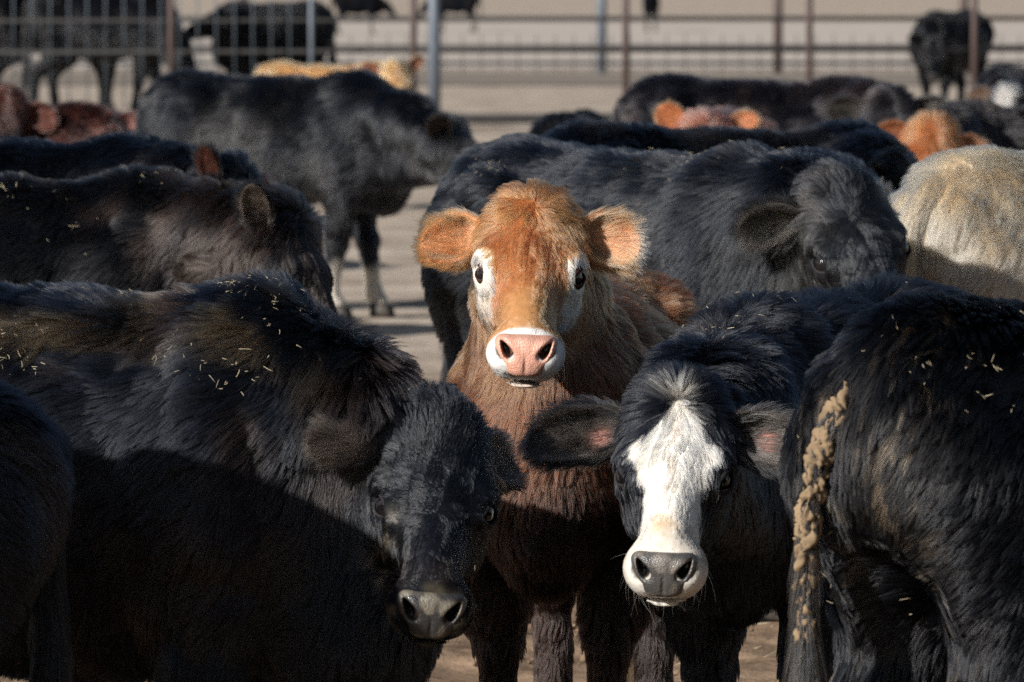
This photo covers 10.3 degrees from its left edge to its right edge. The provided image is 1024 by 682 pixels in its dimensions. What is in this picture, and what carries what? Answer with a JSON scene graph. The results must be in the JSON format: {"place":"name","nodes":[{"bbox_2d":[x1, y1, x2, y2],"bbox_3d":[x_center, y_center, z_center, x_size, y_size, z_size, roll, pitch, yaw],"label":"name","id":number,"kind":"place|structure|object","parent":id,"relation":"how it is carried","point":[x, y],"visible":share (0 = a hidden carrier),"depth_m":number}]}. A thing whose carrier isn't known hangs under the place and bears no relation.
{"place":"outdoors","nodes":[
{"label":"outdoors","id":0,"kind":"place"},
{"bbox_2d":[1,73,970,84],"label":"trodden path","id":1,"kind":"structure","parent":0,"point":[549,78],"depth_m":87.19},
{"bbox_2d":[0,0,1023,681],"bbox_3d":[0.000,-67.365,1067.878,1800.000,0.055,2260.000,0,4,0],"label":"ground","id":2,"kind":"structure","parent":0,"point":[410,324],"depth_m":71.09},
{"bbox_2d":[0,378,76,681],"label":"calf","id":3,"kind":"object","parent":2,"relation":"on","point":[37,479],"visible":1,"depth_m":9.22},
{"bbox_2d":[0,0,117,109],"bbox_3d":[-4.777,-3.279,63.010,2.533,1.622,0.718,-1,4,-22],"label":"calf","id":4,"kind":"object","parent":2,"relation":"on","point":[6,32],"visible":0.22,"depth_m":62.41},
{"bbox_2d":[0,80,130,143],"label":"calf","id":5,"kind":"object","parent":2,"relation":"on","point":[71,121],"visible":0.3,"depth_m":24.22},
{"bbox_2d":[18,0,196,112],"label":"calf","id":6,"kind":"object","parent":2,"relation":"on","point":[96,36],"visible":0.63,"depth_m":61.39},
{"bbox_2d":[105,105,136,132],"bbox_3d":[-2.222,-0.808,30.437,0.508,0.888,1.395,-1,4,-15],"label":"calf","id":7,"kind":"object","parent":2,"relation":"on","point":[128,118],"visible":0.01,"depth_m":29.92},
{"bbox_2d":[0,130,276,189],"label":"calf","id":8,"kind":"object","parent":2,"relation":"on","point":[53,160],"visible":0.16,"depth_m":16.86},
{"bbox_2d":[0,163,338,317],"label":"calf","id":9,"kind":"object","parent":2,"relation":"on","point":[163,228],"visible":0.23,"depth_m":14.36},
{"bbox_2d":[184,0,340,75],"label":"calf","id":10,"kind":"object","parent":2,"relation":"on","point":[324,34],"visible":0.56,"depth_m":62.59},
{"bbox_2d":[0,266,530,681],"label":"calf","id":11,"kind":"object","parent":2,"relation":"on","point":[313,507],"visible":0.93,"depth_m":9.76},
{"bbox_2d":[0,275,494,427],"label":"straw","id":12,"kind":"object","parent":11,"relation":"on","point":[191,343],"visible":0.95,"depth_m":9.81},
{"bbox_2d":[134,67,477,319],"bbox_3d":[-0.814,-0.677,26.425,2.070,1.145,0.685,2,4,32],"label":"calf","id":13,"kind":"object","parent":2,"relation":"on","point":[357,153],"visible":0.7,"depth_m":26.32},
{"bbox_2d":[253,52,424,89],"bbox_3d":[-1.101,-1.393,38.181,0.616,1.058,1.716,-3,5,-42],"label":"calf","id":14,"kind":"object","parent":2,"relation":"on","point":[398,72],"visible":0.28,"depth_m":37.65},
{"bbox_2d":[428,0,440,109],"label":"gate post","id":15,"kind":"object","parent":2,"relation":"on","point":[434,48],"visible":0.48,"depth_m":56.89},
{"bbox_2d":[0,0,1023,123],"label":"pipe fence","id":16,"kind":"object","parent":2,"relation":"on","point":[625,50],"visible":0.51,"depth_m":58.98},
{"bbox_2d":[13,0,313,110],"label":"wire panel","id":17,"kind":"object","parent":16,"relation":"attached to","point":[311,31],"visible":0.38,"depth_m":58.12},
{"bbox_2d":[14,0,1023,72],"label":"fence","id":18,"kind":"object","parent":2,"relation":"on","point":[777,62],"visible":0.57,"depth_m":91.79},
{"bbox_2d":[409,178,700,681],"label":"calf","id":19,"kind":"object","parent":2,"relation":"on","point":[565,298],"visible":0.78,"depth_m":10.75},
{"bbox_2d":[528,106,606,135],"bbox_3d":[0.357,-0.776,30.137,0.389,0.864,1.348,1,4,12],"label":"calf","id":20,"kind":"object","parent":2,"relation":"on","point":[544,123],"visible":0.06,"depth_m":29.62},
{"bbox_2d":[455,620,778,681],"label":"dirt clods","id":21,"kind":"object","parent":2,"relation":"on","point":[582,658],"visible":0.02,"depth_m":13.31},
{"bbox_2d":[418,132,910,619],"bbox_3d":[0.417,0.102,14.258,0.529,1.159,1.799,-3,5,-38],"label":"calf","id":22,"kind":"object","parent":2,"relation":"on","point":[741,216],"visible":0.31,"depth_m":13.87},
{"bbox_2d":[456,140,802,205],"bbox_3d":[0.342,-0.407,14.223,0.318,0.201,1.202,-3,5,-41],"label":"straw","id":23,"kind":"object","parent":22,"relation":"on","point":[648,150],"visible":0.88,"depth_m":14.15},
{"bbox_2d":[437,146,896,382],"bbox_3d":[0.659,0.020,16.111,1.688,1.083,0.498,1,4,8],"label":"calf","id":24,"kind":"object","parent":2,"relation":"on","point":[815,150],"depth_m":16.04},
{"bbox_2d":[572,610,778,665],"bbox_3d":[0.103,0.630,14.716,3.420,0.048,4.737,0,4,0],"label":"ground straw","id":25,"kind":"object","parent":2,"relation":"on","point":[755,648],"visible":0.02,"depth_m":13.36},
{"bbox_2d":[650,99,778,129],"bbox_3d":[0.864,-0.457,23.550,0.482,1.076,1.440,0,4,5],"label":"calf","id":26,"kind":"object","parent":2,"relation":"on","point":[669,114],"visible":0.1,"depth_m":23.05},
{"bbox_2d":[543,116,919,190],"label":"calf","id":27,"kind":"object","parent":2,"relation":"on","point":[882,153],"visible":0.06,"depth_m":17.86},
{"bbox_2d":[514,270,969,681],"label":"calf","id":28,"kind":"object","parent":2,"relation":"on","point":[685,436],"visible":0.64,"depth_m":10.10},
{"bbox_2d":[610,71,950,131],"bbox_3d":[1.181,-0.604,25.397,1.669,1.132,0.764,1,4,22],"label":"calf","id":29,"kind":"object","parent":2,"relation":"on","point":[787,105],"visible":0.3,"depth_m":25.34},
{"bbox_2d":[777,289,1023,681],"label":"calf","id":30,"kind":"object","parent":2,"relation":"on","point":[900,479],"visible":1,"depth_m":8.89},
{"bbox_2d":[794,311,1023,614],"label":"straw","id":31,"kind":"object","parent":30,"relation":"on","point":[965,410],"visible":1,"depth_m":8.87},
{"bbox_2d":[877,98,1023,162],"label":"calf","id":32,"kind":"object","parent":2,"relation":"on","point":[955,124],"visible":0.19,"depth_m":23.35},
{"bbox_2d":[908,9,995,99],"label":"calf","id":33,"kind":"object","parent":2,"relation":"on","point":[946,69],"visible":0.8,"depth_m":61.88},
{"bbox_2d":[889,143,1023,300],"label":"calf","id":34,"kind":"object","parent":2,"relation":"on","point":[961,210],"visible":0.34,"depth_m":14.44},
{"bbox_2d":[966,63,1023,106],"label":"calf","id":35,"kind":"object","parent":2,"relation":"on","point":[1001,84],"visible":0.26,"depth_m":34.68},
{"bbox_2d":[8,22,1023,68],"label":"pale road","id":36,"kind":"structure","parent":0,"point":[546,32],"depth_m":137.95},
{"bbox_2d":[331,0,396,33],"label":"calf","id":37,"kind":"object","parent":36,"relation":"on","point":[360,7],"visible":0.82,"depth_m":149.57},
{"bbox_2d":[418,0,480,31],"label":"calf","id":38,"kind":"object","parent":36,"relation":"on","point":[467,7],"visible":0.72,"depth_m":154.54},
{"bbox_2d":[642,0,659,30],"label":"calf","id":39,"kind":"object","parent":36,"relation":"on","point":[651,7],"visible":0.94,"depth_m":157.21},
{"bbox_2d":[192,43,1023,51],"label":"worn path","id":40,"kind":"structure","parent":0,"point":[655,44],"depth_m":127.75}
]}

